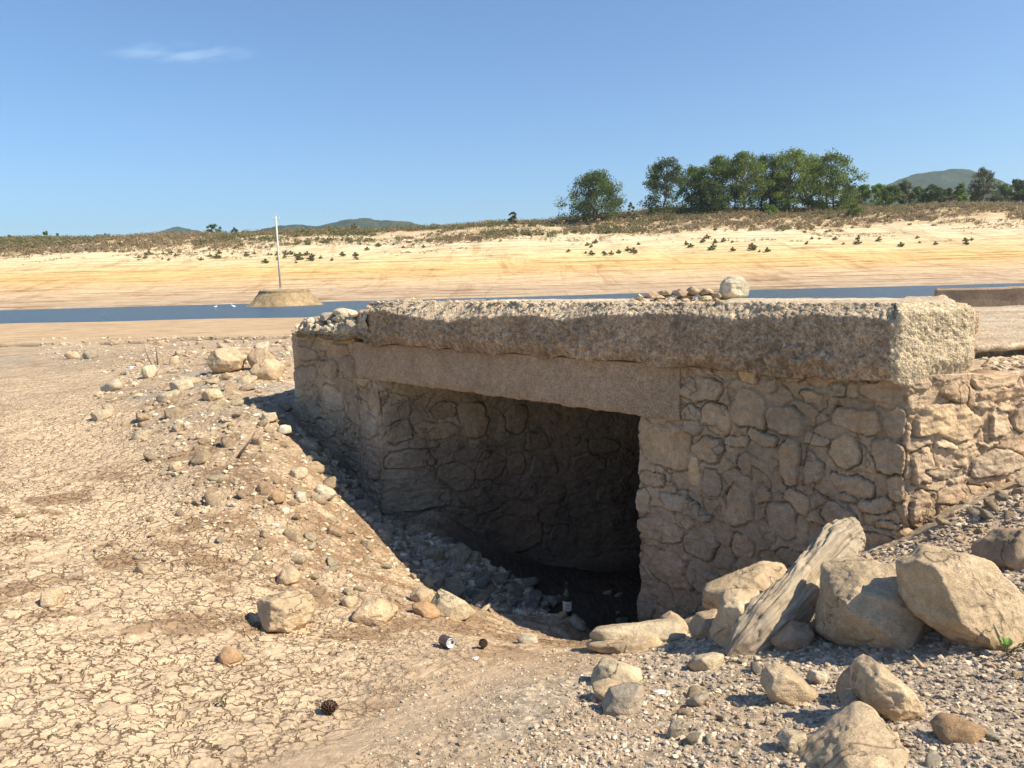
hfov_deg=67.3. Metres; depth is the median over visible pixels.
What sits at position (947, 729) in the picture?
rock
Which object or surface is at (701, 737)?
stone
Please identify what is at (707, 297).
rock
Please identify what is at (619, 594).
stone
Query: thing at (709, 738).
stone
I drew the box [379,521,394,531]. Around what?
stone
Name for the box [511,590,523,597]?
stone
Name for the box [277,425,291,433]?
rock
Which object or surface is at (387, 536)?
stone
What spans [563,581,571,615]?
glass bottle
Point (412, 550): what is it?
stone
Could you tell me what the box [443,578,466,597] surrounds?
stone
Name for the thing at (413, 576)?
stone
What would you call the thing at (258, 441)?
stone
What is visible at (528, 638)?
rock
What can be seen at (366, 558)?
stone
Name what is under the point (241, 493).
stone
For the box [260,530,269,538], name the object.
stone
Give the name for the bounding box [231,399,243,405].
stone
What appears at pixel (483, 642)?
pine cone
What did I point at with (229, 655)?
stone
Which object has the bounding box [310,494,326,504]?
stone
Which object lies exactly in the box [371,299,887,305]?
stone chips
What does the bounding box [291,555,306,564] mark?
stone
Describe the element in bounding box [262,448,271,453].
stone
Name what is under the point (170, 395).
stone
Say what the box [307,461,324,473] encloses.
stone
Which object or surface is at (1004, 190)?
broadleaf tree
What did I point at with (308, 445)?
stone
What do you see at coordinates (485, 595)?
stone
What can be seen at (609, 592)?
stone
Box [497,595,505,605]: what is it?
stone
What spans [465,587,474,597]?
stone
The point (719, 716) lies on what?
stone
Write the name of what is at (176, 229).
hill
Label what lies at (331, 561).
stone
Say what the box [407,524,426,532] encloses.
stone
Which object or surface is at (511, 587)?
stone
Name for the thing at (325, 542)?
stone
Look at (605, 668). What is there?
rock
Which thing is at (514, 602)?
stone
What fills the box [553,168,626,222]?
broadleaf tree
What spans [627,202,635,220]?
shrub
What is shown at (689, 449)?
stone culvert
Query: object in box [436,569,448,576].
stone
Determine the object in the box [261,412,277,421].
rock
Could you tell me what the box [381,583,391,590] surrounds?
stone
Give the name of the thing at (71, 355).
rock
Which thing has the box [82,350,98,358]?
rock
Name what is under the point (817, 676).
stone
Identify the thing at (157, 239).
scrub
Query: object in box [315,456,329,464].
stone
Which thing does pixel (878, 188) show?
broadleaf tree
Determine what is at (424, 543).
stone
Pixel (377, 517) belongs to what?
stone
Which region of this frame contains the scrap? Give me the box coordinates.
[654,689,665,694]
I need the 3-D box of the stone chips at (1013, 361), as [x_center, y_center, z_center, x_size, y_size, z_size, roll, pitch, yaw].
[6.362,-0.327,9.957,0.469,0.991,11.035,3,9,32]
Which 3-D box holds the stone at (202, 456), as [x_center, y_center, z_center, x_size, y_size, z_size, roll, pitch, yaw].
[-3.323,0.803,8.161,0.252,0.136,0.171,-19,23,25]
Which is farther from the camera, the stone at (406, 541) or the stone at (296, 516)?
the stone at (406, 541)
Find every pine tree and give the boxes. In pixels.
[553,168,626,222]
[637,156,697,215]
[666,163,725,208]
[688,179,732,213]
[690,154,751,209]
[714,150,775,210]
[737,154,793,210]
[747,171,801,210]
[759,146,822,212]
[795,153,849,209]
[802,147,868,210]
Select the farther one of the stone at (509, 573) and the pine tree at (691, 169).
the pine tree at (691, 169)
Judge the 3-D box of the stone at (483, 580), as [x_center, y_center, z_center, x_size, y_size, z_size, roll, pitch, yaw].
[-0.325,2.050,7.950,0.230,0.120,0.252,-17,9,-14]
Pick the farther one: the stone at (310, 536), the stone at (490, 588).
the stone at (490, 588)
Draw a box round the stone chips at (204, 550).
[0,505,483,668]
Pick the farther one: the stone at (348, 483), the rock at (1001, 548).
the stone at (348, 483)
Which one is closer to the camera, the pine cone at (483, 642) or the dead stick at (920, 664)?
the dead stick at (920, 664)
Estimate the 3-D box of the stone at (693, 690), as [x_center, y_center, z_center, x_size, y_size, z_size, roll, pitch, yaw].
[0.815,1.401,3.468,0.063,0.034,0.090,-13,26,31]
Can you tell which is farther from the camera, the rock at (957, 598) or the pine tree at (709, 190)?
the pine tree at (709, 190)
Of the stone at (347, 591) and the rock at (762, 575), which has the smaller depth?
the rock at (762, 575)
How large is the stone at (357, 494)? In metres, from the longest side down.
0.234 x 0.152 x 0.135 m
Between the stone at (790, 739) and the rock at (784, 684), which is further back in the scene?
the rock at (784, 684)
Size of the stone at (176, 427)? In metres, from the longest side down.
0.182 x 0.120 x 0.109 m
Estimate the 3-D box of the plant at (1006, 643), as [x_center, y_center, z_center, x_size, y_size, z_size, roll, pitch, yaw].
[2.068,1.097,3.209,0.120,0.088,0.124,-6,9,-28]
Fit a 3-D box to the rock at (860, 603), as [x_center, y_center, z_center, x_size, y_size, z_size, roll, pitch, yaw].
[1.803,1.143,3.766,0.547,0.521,0.509,-2,8,0]
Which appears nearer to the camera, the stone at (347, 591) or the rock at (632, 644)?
the rock at (632, 644)
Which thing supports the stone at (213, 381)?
on the ground
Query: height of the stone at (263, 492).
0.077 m
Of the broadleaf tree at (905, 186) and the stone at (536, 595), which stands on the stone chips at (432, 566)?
the stone at (536, 595)
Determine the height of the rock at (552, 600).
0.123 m
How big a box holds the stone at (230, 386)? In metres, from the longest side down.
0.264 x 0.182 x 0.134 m
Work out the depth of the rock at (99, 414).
11.12 m
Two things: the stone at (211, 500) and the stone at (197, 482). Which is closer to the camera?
the stone at (211, 500)
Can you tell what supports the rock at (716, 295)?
on the stone chips at (673, 299)
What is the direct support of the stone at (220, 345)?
on the ground
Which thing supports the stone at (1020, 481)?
on the ground
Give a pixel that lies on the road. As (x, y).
(1000, 331)
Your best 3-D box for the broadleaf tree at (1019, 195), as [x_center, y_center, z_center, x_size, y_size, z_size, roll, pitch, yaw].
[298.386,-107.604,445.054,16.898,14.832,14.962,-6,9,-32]
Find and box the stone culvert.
[291,295,1023,621]
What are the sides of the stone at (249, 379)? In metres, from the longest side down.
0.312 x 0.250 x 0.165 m
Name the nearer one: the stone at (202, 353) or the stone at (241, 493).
the stone at (241, 493)
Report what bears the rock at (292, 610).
on the ground
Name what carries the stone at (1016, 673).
on the ground
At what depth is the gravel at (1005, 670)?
3.09 m
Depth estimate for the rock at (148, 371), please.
15.29 m
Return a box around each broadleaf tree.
[834,188,863,205]
[852,184,873,205]
[869,183,889,205]
[877,184,902,207]
[896,180,915,204]
[906,186,928,204]
[916,183,946,203]
[938,187,956,202]
[953,182,968,202]
[966,167,1002,202]
[969,192,983,202]
[987,184,1015,201]
[1007,179,1023,201]
[1011,187,1023,201]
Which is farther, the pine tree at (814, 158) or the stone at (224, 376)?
the pine tree at (814, 158)
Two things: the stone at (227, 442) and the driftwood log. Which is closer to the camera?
the driftwood log
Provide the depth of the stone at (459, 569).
7.90 m
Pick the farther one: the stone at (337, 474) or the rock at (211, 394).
the rock at (211, 394)
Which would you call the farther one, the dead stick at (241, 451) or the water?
the water
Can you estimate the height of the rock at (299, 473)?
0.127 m
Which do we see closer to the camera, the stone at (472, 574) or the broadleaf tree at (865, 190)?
the stone at (472, 574)
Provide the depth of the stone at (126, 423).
10.62 m
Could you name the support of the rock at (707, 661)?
on the ground
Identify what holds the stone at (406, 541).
on the stone chips at (432, 566)
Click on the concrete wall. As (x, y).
(994, 296)
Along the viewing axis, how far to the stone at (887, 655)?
3.49 m
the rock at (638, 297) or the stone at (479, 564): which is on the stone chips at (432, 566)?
the stone at (479, 564)
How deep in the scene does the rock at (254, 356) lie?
13.90 m
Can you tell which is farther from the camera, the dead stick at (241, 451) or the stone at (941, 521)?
the dead stick at (241, 451)
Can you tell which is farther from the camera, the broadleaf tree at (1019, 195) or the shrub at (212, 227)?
the broadleaf tree at (1019, 195)
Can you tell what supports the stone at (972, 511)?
on the gravel at (1005, 670)
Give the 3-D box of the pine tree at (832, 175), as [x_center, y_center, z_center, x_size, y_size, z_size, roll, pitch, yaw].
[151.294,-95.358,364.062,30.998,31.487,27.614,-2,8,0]
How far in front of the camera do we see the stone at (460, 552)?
8.18 m
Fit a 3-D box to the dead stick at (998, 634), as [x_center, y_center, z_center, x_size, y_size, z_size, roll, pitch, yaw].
[2.101,1.104,3.296,0.091,0.161,0.030,-2,8,0]
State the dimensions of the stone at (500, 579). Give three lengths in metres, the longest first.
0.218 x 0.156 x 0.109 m
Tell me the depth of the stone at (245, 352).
16.50 m
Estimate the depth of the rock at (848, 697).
2.91 m
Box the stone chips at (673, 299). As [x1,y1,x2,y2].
[629,296,719,301]
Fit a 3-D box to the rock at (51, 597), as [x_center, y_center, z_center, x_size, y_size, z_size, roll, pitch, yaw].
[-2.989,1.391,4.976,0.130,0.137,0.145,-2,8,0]
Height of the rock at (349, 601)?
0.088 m
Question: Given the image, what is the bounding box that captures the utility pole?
[272,214,282,288]
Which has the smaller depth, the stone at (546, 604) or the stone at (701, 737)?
the stone at (701, 737)
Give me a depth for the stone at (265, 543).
6.31 m
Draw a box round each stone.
[15,512,25,517]
[100,379,122,391]
[102,403,113,409]
[120,420,129,426]
[131,430,152,439]
[133,553,143,559]
[136,413,149,421]
[137,423,144,427]
[143,453,157,460]
[144,406,153,411]
[146,516,153,521]
[149,531,156,536]
[155,340,164,344]
[156,389,180,401]
[164,406,182,418]
[167,369,178,373]
[169,356,180,364]
[170,452,182,457]
[171,551,178,555]
[172,422,181,431]
[175,349,183,355]
[175,509,184,516]
[177,376,201,382]
[189,449,212,465]
[192,445,201,450]
[193,500,201,504]
[194,479,204,485]
[196,351,206,356]
[198,438,210,444]
[204,491,219,507]
[205,378,219,384]
[207,397,225,411]
[207,474,229,482]
[212,441,220,445]
[216,536,226,543]
[217,343,228,347]
[218,646,241,663]
[219,372,228,380]
[221,436,235,447]
[223,381,236,391]
[227,396,236,399]
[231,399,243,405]
[232,411,240,417]
[235,490,250,497]
[237,375,256,383]
[239,350,249,354]
[239,386,254,390]
[243,397,249,402]
[249,554,262,561]
[250,402,264,407]
[251,437,262,445]
[251,453,260,458]
[254,341,268,350]
[256,482,266,491]
[257,418,267,426]
[258,488,268,495]
[258,539,269,548]
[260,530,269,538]
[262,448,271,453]
[264,429,272,432]
[278,402,292,410]
[279,419,289,424]
[282,362,290,366]
[284,529,302,543]
[287,501,295,505]
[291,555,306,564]
[292,484,309,497]
[292,513,299,519]
[299,438,320,453]
[304,532,318,541]
[306,454,316,460]
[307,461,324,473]
[307,541,315,548]
[307,573,318,579]
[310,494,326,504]
[310,585,326,597]
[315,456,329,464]
[321,448,331,458]
[322,540,329,544]
[323,476,335,488]
[324,566,339,572]
[326,526,341,536]
[327,556,337,566]
[328,516,338,523]
[331,470,342,480]
[343,480,351,488]
[343,588,353,594]
[346,529,353,533]
[349,499,374,513]
[350,488,363,499]
[353,586,366,591]
[361,539,373,551]
[363,555,369,562]
[367,512,383,522]
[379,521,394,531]
[379,563,391,568]
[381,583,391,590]
[382,530,392,543]
[387,594,394,602]
[390,520,407,530]
[396,545,404,550]
[401,539,410,544]
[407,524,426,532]
[407,548,415,554]
[409,573,416,578]
[411,554,422,561]
[414,565,424,569]
[419,541,429,545]
[422,547,445,561]
[423,576,433,587]
[431,571,445,588]
[436,537,453,544]
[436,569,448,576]
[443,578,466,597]
[448,543,470,563]
[454,567,463,572]
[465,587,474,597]
[469,550,481,561]
[470,569,475,577]
[474,562,483,567]
[475,572,490,588]
[479,581,494,594]
[479,591,488,601]
[491,574,507,584]
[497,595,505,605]
[500,603,512,613]
[504,570,512,578]
[504,580,521,593]
[510,598,518,606]
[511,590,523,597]
[520,576,539,587]
[526,599,539,610]
[528,590,542,601]
[540,601,550,607]
[555,594,562,603]
[557,610,566,618]
[603,590,612,594]
[614,592,622,597]
[615,617,628,623]
[667,718,684,738]
[677,708,691,716]
[683,732,701,745]
[685,692,708,705]
[686,685,700,697]
[692,730,704,745]
[705,733,712,745]
[715,714,726,719]
[750,661,761,673]
[776,729,806,752]
[806,669,828,683]
[882,653,891,659]
[924,751,941,767]
[935,517,951,525]
[959,498,968,503]
[965,507,979,516]
[975,528,982,533]
[979,508,995,520]
[983,498,998,511]
[985,730,1000,740]
[994,493,1008,500]
[1004,510,1014,519]
[1012,487,1023,493]
[1012,671,1021,676]
[1015,478,1023,486]
[1016,500,1022,506]
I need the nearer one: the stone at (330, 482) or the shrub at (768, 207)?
the stone at (330, 482)
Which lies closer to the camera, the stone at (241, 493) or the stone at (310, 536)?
the stone at (310, 536)
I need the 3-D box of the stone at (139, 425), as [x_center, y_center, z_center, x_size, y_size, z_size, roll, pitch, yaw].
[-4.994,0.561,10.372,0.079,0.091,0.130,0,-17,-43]
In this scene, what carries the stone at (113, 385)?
on the ground
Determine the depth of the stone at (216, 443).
8.75 m
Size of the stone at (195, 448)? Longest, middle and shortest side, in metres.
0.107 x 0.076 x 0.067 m
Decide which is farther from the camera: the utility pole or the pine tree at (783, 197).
the pine tree at (783, 197)
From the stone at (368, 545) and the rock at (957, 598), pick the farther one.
the stone at (368, 545)
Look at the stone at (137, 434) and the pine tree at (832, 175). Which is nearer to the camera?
the stone at (137, 434)
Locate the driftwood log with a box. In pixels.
[724,517,865,656]
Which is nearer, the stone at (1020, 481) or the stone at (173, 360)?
the stone at (1020, 481)
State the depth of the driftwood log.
4.01 m
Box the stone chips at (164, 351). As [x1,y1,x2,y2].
[38,335,291,388]
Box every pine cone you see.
[320,699,337,714]
[479,638,487,647]
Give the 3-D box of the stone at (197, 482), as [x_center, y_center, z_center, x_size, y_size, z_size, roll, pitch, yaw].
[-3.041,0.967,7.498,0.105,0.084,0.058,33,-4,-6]
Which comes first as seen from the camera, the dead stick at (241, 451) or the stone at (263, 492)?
the stone at (263, 492)
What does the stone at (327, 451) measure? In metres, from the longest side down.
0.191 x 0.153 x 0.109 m
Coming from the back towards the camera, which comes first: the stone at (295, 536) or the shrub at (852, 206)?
the shrub at (852, 206)
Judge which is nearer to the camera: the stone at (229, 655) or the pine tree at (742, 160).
the stone at (229, 655)
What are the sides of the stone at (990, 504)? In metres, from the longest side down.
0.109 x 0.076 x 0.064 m
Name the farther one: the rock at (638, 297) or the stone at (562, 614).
the rock at (638, 297)
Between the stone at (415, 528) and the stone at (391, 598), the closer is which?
the stone at (391, 598)
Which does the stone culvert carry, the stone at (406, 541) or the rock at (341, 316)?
the rock at (341, 316)
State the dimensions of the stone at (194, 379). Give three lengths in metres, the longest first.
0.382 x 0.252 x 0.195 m
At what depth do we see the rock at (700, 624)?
4.37 m
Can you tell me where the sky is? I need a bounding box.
[0,0,1023,236]
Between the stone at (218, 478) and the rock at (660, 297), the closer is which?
the rock at (660, 297)
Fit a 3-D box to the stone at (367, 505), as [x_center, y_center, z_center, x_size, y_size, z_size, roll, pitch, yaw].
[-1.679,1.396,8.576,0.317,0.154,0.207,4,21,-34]
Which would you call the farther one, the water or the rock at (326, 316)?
the water
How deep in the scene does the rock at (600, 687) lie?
3.51 m
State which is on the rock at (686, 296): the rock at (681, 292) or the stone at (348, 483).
the rock at (681, 292)
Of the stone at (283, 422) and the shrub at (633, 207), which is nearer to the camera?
the stone at (283, 422)
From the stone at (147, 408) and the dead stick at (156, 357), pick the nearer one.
the stone at (147, 408)
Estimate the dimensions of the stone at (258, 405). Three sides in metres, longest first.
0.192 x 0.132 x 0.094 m
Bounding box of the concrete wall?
[934,286,1023,306]
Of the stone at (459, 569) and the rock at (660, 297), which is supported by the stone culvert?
the rock at (660, 297)
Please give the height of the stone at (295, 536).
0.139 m
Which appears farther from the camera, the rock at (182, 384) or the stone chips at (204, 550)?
the rock at (182, 384)
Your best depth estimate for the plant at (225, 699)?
3.71 m
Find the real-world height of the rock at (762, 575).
0.314 m
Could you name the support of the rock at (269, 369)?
on the ground
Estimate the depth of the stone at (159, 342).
26.68 m
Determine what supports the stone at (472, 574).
on the ground
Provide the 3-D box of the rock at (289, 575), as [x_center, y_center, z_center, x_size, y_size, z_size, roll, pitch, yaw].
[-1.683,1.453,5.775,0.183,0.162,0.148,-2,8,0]
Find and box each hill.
[137,226,199,234]
[257,218,422,230]
[857,169,1014,204]
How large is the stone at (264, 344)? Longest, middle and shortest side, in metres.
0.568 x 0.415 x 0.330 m
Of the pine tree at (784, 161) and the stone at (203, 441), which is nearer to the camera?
the stone at (203, 441)
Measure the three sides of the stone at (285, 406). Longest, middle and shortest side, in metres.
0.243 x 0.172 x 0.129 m
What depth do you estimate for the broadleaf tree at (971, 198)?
444.73 m
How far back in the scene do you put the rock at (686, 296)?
7.19 m
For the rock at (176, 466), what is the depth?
8.03 m
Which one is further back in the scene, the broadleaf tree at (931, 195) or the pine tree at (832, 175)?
the broadleaf tree at (931, 195)
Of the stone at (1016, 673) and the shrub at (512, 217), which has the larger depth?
the shrub at (512, 217)
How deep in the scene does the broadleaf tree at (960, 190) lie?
466.70 m
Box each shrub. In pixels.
[206,224,220,232]
[508,212,516,222]
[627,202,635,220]
[763,203,778,217]
[845,202,865,216]
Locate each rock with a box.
[40,587,64,607]
[63,351,79,358]
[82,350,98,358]
[90,409,112,420]
[135,563,159,574]
[141,365,157,377]
[168,461,183,471]
[169,379,193,390]
[201,389,223,400]
[206,346,245,373]
[247,348,275,366]
[249,359,284,379]
[256,589,315,632]
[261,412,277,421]
[268,491,285,503]
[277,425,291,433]
[277,566,301,584]
[289,467,308,478]
[295,491,306,502]
[314,485,335,499]
[320,312,335,320]
[332,308,356,315]
[334,313,347,321]
[341,595,357,607]
[352,595,398,625]
[410,588,434,602]
[412,601,440,618]
[431,589,475,619]
[517,634,537,643]
[546,595,557,607]
[569,614,585,631]
[586,634,663,653]
[590,618,687,641]
[591,657,642,683]
[591,678,621,699]
[601,682,643,716]
[633,294,642,300]
[644,291,658,298]
[654,295,665,299]
[657,290,672,296]
[660,611,687,628]
[671,289,687,295]
[677,295,693,298]
[686,286,699,295]
[686,652,723,670]
[689,609,716,639]
[697,296,712,298]
[699,288,712,295]
[702,561,786,610]
[709,588,762,648]
[710,292,721,297]
[718,276,748,299]
[760,661,818,705]
[770,620,814,651]
[793,701,908,767]
[812,555,932,651]
[835,665,850,702]
[840,688,862,707]
[848,654,926,721]
[895,544,1023,649]
[929,712,986,744]
[970,527,1023,571]
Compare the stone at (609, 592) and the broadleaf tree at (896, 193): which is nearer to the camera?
the stone at (609, 592)
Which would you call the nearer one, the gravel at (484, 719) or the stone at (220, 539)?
the gravel at (484, 719)
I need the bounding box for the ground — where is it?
[0,206,1023,767]
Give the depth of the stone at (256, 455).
8.14 m
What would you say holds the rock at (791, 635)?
on the ground
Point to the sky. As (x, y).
(125, 117)
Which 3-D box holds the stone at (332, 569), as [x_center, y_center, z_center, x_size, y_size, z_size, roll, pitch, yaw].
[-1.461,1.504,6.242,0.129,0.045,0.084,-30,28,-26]
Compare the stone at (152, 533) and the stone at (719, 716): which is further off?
the stone at (152, 533)
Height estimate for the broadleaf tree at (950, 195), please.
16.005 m
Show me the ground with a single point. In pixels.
(110, 698)
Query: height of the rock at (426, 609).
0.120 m
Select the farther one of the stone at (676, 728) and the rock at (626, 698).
the rock at (626, 698)
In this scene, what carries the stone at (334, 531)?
on the ground
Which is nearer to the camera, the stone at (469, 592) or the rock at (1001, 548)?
the rock at (1001, 548)
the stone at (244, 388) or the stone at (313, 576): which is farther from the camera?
the stone at (244, 388)
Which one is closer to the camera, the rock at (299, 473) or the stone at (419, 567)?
the stone at (419, 567)
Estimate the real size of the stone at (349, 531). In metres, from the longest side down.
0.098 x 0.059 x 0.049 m
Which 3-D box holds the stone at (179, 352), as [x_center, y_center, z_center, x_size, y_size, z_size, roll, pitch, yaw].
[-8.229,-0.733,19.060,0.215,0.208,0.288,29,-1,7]
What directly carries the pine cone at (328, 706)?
on the ground
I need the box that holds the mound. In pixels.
[246,289,323,306]
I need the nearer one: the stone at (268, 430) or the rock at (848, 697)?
the rock at (848, 697)
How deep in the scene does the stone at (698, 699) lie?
3.30 m
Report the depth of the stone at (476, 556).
8.26 m
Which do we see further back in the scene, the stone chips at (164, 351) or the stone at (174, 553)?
the stone chips at (164, 351)
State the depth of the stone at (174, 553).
6.01 m
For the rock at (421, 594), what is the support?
on the ground
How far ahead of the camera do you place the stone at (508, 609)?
6.57 m
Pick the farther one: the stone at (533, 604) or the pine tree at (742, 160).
the pine tree at (742, 160)
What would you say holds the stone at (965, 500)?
on the ground
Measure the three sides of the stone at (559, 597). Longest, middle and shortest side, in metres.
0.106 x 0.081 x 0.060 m
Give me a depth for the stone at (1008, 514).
4.63 m
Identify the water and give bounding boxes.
[0,283,1023,323]
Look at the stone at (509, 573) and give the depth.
8.21 m
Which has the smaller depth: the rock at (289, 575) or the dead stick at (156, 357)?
the rock at (289, 575)
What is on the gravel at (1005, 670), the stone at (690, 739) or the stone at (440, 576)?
the stone at (690, 739)
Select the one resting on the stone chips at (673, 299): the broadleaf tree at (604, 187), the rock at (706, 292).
the rock at (706, 292)
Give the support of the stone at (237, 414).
on the ground
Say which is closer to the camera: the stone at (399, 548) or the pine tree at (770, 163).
the stone at (399, 548)
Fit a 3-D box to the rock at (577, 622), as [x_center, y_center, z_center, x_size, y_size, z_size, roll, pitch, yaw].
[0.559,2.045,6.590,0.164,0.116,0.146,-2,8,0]
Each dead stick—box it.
[144,346,158,364]
[236,434,254,458]
[912,655,924,668]
[993,624,1004,649]
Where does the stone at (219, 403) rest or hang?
on the ground
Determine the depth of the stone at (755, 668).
3.65 m
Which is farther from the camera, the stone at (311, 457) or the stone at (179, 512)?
the stone at (311, 457)
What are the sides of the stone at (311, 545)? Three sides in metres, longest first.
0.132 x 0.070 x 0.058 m
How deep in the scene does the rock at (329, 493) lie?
7.69 m
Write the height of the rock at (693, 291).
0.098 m
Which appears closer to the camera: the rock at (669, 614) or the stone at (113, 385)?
the rock at (669, 614)
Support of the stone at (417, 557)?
on the ground
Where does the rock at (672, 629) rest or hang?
on the ground
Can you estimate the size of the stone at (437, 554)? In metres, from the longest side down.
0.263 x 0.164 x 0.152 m
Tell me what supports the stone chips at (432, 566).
on the ground
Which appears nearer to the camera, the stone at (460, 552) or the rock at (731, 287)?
the rock at (731, 287)
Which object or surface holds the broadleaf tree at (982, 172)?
on the ground
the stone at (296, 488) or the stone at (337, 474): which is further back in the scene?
the stone at (337, 474)
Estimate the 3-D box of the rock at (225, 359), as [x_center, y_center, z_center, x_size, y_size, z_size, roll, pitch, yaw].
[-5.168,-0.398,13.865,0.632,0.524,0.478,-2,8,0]
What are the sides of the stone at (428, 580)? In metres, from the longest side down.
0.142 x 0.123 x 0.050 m
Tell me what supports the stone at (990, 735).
on the ground
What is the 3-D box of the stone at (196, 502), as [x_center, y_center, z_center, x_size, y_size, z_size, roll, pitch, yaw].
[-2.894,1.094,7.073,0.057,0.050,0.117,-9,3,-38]
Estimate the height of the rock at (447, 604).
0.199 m
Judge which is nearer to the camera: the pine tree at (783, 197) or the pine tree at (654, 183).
the pine tree at (654, 183)
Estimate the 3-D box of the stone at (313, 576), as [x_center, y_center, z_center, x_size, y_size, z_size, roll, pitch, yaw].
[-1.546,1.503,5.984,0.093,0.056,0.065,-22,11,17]
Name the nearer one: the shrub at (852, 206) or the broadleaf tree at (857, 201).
the shrub at (852, 206)
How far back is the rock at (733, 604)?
4.09 m
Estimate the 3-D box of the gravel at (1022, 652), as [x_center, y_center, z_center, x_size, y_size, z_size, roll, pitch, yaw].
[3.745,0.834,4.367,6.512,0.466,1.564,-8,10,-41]
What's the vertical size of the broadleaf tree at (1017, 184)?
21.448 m
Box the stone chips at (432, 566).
[295,424,550,616]
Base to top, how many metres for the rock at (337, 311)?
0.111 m
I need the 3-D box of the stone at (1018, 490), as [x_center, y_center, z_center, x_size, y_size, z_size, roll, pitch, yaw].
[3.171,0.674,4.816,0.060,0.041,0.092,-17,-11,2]
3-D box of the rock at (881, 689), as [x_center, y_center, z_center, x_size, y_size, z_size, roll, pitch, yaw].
[1.361,1.123,2.795,0.207,0.219,0.268,-2,8,0]
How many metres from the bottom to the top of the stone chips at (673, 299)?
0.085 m
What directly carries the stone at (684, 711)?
on the ground
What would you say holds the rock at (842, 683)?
on the gravel at (1005, 670)
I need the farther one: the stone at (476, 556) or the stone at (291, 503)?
the stone at (476, 556)
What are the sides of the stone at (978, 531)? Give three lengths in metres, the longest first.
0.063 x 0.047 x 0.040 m
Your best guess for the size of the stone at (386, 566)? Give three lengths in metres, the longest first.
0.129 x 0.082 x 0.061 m
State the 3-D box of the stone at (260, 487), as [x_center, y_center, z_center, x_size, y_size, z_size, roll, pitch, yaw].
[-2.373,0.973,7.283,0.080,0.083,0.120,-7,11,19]
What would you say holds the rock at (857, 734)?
on the ground
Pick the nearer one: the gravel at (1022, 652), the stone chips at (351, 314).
the gravel at (1022, 652)
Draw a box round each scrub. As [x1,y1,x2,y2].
[0,200,1023,256]
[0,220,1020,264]
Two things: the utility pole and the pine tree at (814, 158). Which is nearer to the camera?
the utility pole
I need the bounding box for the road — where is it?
[973,305,1023,357]
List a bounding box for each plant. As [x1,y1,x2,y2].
[219,697,227,706]
[998,637,1023,655]
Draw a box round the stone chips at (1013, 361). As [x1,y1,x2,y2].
[979,352,1023,370]
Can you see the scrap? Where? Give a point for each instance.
(661, 691)
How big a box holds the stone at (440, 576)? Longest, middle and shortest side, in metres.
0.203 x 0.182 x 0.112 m
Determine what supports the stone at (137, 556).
on the ground
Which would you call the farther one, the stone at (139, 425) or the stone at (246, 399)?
the stone at (246, 399)
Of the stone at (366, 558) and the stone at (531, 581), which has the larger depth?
the stone at (531, 581)
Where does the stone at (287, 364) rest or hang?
on the ground
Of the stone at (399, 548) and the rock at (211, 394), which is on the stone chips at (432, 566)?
the stone at (399, 548)
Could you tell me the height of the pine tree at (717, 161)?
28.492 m
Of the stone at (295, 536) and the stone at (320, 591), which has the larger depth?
the stone at (295, 536)
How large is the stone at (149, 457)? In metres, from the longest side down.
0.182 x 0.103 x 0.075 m
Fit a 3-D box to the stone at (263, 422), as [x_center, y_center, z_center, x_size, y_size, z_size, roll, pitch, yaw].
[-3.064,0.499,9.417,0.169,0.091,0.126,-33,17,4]
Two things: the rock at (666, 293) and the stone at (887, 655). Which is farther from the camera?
the rock at (666, 293)
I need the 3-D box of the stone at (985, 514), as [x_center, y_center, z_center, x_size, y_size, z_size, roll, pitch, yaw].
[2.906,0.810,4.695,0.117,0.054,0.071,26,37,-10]
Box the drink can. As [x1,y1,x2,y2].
[438,634,454,647]
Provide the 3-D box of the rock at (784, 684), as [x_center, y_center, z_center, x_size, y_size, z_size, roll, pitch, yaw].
[1.156,1.267,3.218,0.202,0.151,0.179,-2,8,0]
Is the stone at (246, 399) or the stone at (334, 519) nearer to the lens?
the stone at (334, 519)
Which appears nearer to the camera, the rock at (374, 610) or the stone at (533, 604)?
the rock at (374, 610)
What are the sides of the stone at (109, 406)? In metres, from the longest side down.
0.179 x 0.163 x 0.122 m
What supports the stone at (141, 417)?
on the ground
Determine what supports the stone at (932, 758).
on the ground
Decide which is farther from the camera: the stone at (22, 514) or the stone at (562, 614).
the stone at (22, 514)
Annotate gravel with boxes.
[362,647,635,767]
[492,487,1023,767]
[1019,517,1023,762]
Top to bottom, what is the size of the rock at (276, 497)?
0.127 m
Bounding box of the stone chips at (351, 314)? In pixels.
[306,311,362,321]
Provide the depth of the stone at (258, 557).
6.08 m
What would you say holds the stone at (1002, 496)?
on the gravel at (1005, 670)
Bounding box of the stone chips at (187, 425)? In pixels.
[94,343,434,603]
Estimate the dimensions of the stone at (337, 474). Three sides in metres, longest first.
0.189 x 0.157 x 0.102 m
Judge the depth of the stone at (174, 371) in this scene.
15.51 m
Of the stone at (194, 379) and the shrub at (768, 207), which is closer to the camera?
the stone at (194, 379)
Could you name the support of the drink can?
on the ground
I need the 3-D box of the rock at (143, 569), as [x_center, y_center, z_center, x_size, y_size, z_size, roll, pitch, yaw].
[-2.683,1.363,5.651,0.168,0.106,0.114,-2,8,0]

